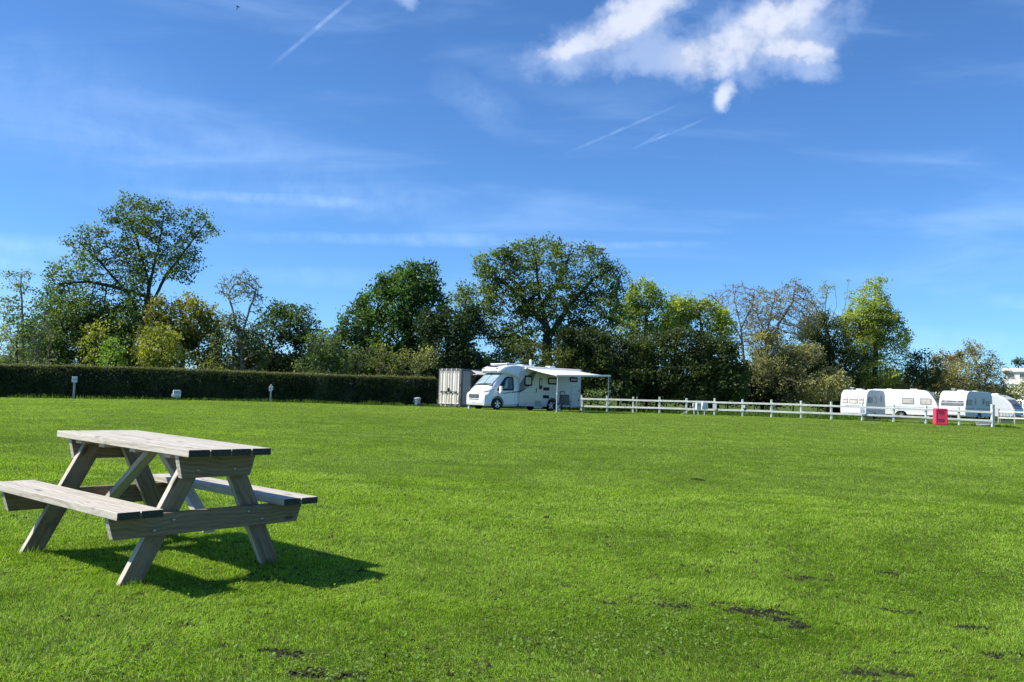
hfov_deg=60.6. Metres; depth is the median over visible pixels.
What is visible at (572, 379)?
side window
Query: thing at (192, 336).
field maple
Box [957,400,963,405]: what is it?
front window
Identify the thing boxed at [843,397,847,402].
front window
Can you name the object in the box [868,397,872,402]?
side window
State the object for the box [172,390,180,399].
hookup box
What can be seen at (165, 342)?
willow bush
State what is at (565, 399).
camping chair
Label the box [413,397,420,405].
refuse bin
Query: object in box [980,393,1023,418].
caravan
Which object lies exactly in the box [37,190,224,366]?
ash tree
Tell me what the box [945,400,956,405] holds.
front window
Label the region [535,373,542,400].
entrance door
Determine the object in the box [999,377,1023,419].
privet bush
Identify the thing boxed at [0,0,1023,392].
sky
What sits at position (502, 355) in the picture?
hornbeam tree
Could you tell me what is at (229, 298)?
dead branch tree
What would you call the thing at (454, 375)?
door
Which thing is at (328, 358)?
dogwood bush
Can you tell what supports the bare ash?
on the ground at (572, 621)
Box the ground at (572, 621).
[0,391,1023,681]
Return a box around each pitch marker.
[72,376,76,398]
[269,384,272,401]
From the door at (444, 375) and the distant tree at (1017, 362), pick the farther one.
the distant tree at (1017, 362)
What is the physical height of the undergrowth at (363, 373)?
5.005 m
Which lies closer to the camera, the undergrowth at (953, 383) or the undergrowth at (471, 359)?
the undergrowth at (471, 359)
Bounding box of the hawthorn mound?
[613,321,752,410]
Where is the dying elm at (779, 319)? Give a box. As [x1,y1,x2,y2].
[742,277,824,412]
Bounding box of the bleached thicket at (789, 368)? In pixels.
[742,326,854,413]
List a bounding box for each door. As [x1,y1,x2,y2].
[439,369,449,405]
[448,369,459,405]
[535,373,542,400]
[875,394,877,413]
[974,395,976,415]
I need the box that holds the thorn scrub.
[341,340,444,376]
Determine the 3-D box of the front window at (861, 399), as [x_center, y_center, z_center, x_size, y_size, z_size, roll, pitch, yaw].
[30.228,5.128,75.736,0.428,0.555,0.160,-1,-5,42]
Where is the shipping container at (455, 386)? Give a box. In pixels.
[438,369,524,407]
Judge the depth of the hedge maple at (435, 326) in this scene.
62.55 m
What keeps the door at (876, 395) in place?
in the caravan at (868, 398)
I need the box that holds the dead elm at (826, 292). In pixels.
[802,279,850,410]
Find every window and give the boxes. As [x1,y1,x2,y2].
[503,378,512,388]
[524,375,531,385]
[548,377,556,384]
[570,377,577,381]
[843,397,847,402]
[849,397,857,402]
[859,397,863,403]
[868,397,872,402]
[902,398,913,403]
[920,398,930,404]
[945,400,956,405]
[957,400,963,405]
[967,400,972,404]
[1007,373,1014,378]
[1007,399,1021,408]
[1019,373,1023,379]
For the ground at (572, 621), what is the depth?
7.11 m
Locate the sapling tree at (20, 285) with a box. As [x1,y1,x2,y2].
[0,268,62,363]
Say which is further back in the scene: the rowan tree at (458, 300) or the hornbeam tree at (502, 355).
the rowan tree at (458, 300)
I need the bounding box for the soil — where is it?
[0,470,1022,681]
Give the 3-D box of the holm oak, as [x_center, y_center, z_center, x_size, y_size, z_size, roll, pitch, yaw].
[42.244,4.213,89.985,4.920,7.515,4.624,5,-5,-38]
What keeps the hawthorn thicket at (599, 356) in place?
on the ground at (572, 621)
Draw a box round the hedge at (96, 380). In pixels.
[0,361,438,404]
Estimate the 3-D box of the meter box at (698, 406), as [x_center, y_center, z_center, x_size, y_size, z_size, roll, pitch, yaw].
[11.932,4.399,56.031,0.320,0.870,0.293,2,-4,-8]
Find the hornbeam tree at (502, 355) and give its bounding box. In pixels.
[461,335,588,382]
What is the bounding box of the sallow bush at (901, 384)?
[828,366,926,389]
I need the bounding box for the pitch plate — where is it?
[860,408,864,413]
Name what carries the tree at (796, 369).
on the ground at (572, 621)
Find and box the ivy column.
[0,318,33,363]
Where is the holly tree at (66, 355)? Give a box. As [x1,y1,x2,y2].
[25,290,147,366]
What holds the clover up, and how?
on the ground at (572, 621)
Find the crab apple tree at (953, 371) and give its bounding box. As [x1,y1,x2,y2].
[937,337,1015,417]
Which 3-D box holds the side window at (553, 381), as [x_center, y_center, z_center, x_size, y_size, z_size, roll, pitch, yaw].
[2.550,2.510,54.905,0.779,0.440,0.030,5,-5,-38]
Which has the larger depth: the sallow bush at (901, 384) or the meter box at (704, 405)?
the sallow bush at (901, 384)
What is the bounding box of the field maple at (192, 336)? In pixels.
[128,289,232,369]
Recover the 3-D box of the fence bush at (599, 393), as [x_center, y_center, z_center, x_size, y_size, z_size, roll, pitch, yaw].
[5.877,4.154,61.346,3.073,1.855,1.976,2,-4,0]
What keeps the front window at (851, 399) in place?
in the caravan at (868, 398)
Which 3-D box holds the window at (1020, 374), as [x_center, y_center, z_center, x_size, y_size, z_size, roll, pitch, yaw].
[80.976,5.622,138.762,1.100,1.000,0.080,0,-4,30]
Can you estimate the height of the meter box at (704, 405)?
0.920 m
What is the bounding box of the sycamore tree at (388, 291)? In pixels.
[326,257,450,375]
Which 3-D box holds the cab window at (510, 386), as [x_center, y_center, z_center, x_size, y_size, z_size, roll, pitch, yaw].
[-0.269,2.568,52.926,0.740,0.683,0.125,5,-5,-38]
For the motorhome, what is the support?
on the ground at (572, 621)
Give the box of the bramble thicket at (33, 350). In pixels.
[0,319,59,364]
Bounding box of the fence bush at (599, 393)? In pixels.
[583,387,617,410]
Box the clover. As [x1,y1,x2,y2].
[0,479,1023,681]
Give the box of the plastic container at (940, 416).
[933,408,947,424]
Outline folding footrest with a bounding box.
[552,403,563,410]
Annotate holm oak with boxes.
[895,346,953,416]
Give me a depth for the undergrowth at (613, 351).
69.17 m
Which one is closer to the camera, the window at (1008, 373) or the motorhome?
the motorhome
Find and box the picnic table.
[0,430,317,585]
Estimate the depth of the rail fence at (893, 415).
55.02 m
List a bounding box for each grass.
[0,393,1021,592]
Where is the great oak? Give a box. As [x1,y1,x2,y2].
[470,231,634,408]
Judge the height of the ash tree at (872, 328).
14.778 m
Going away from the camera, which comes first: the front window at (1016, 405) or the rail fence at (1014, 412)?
the rail fence at (1014, 412)
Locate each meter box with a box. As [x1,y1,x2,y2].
[695,403,700,414]
[701,402,707,414]
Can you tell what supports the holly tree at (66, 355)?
on the ground at (572, 621)
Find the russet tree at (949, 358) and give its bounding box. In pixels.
[923,347,968,392]
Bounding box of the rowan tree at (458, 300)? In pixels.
[441,278,499,364]
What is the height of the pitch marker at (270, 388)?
1.170 m
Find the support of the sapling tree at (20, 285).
on the ground at (572, 621)
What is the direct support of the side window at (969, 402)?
in the caravan at (967, 400)
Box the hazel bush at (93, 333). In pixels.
[74,317,110,365]
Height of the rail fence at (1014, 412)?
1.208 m
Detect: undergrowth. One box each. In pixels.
[202,348,311,372]
[325,360,425,376]
[425,345,505,398]
[553,345,659,406]
[658,361,803,410]
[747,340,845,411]
[797,375,944,415]
[901,366,1015,415]
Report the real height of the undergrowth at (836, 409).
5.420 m
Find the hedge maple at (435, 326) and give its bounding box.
[408,284,491,383]
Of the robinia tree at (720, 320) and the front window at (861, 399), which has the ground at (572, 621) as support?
the robinia tree at (720, 320)
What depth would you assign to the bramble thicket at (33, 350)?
57.52 m
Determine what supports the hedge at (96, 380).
on the ground at (572, 621)
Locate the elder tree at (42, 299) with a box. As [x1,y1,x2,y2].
[7,281,86,364]
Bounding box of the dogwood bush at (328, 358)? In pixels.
[291,328,373,374]
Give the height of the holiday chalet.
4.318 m
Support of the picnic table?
on the ground at (572, 621)
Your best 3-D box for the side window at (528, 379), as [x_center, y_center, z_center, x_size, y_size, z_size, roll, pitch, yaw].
[1.006,2.441,53.714,0.608,0.640,0.030,5,-5,-38]
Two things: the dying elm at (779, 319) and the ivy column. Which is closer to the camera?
the ivy column
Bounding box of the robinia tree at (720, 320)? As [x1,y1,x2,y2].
[655,290,742,410]
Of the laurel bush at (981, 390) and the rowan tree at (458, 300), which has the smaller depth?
the rowan tree at (458, 300)
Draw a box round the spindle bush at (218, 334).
[191,314,273,371]
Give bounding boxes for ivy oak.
[782,309,875,414]
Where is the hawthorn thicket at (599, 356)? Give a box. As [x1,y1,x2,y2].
[551,320,649,410]
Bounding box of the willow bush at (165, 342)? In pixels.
[130,318,195,368]
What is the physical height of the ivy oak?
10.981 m
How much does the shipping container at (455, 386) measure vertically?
2.570 m
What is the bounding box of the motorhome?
[466,359,627,412]
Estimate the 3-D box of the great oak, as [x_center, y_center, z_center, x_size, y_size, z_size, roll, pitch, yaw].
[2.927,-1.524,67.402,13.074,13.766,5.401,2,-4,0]
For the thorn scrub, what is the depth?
57.78 m
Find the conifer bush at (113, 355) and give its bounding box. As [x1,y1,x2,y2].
[95,336,127,366]
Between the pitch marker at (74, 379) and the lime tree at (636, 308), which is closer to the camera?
the pitch marker at (74, 379)
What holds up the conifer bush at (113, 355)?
on the ground at (572, 621)
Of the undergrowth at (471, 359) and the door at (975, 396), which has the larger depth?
the door at (975, 396)
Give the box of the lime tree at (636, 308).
[614,274,691,406]
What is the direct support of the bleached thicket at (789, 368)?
on the ground at (572, 621)
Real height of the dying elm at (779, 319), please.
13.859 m
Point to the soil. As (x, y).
(750, 611)
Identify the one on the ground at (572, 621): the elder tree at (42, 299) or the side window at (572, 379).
the elder tree at (42, 299)
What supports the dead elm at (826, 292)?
on the ground at (572, 621)
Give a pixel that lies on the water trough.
(980, 423)
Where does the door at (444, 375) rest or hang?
in the shipping container at (455, 386)
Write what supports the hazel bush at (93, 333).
on the ground at (572, 621)
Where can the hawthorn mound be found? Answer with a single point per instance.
(709, 376)
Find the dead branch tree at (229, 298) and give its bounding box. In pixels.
[213,269,266,370]
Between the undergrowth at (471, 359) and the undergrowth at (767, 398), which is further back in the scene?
the undergrowth at (767, 398)
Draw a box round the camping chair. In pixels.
[560,395,570,411]
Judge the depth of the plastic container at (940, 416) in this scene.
50.83 m
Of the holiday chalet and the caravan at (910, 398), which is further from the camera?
the holiday chalet
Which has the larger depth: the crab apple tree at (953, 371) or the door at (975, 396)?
the crab apple tree at (953, 371)
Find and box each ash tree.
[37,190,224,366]
[835,274,916,388]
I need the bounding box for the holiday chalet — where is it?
[1002,368,1023,394]
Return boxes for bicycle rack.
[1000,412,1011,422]
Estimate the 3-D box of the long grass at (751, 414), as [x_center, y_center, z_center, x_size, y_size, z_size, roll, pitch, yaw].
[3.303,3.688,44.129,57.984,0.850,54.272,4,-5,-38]
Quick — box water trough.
[975,421,990,425]
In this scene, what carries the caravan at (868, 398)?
on the ground at (572, 621)
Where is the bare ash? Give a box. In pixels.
[702,282,766,409]
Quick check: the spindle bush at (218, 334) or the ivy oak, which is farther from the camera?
the ivy oak
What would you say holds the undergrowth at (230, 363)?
on the ground at (572, 621)
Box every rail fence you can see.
[581,395,994,426]
[998,409,1023,423]
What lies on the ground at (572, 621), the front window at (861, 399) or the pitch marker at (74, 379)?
the pitch marker at (74, 379)
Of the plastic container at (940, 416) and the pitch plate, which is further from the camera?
the pitch plate
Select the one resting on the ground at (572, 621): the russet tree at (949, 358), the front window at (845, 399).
the russet tree at (949, 358)
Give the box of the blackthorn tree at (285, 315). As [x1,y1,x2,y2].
[228,297,341,372]
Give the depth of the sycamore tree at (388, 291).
65.31 m
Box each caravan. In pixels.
[840,387,884,418]
[871,389,950,417]
[939,390,991,418]
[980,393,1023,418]
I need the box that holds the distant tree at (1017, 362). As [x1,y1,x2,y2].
[1011,356,1023,367]
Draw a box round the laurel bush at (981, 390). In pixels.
[932,383,1014,418]
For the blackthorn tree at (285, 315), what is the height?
7.501 m
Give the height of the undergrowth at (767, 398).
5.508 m
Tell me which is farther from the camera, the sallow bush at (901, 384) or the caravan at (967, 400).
the sallow bush at (901, 384)
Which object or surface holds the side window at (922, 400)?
in the caravan at (910, 398)

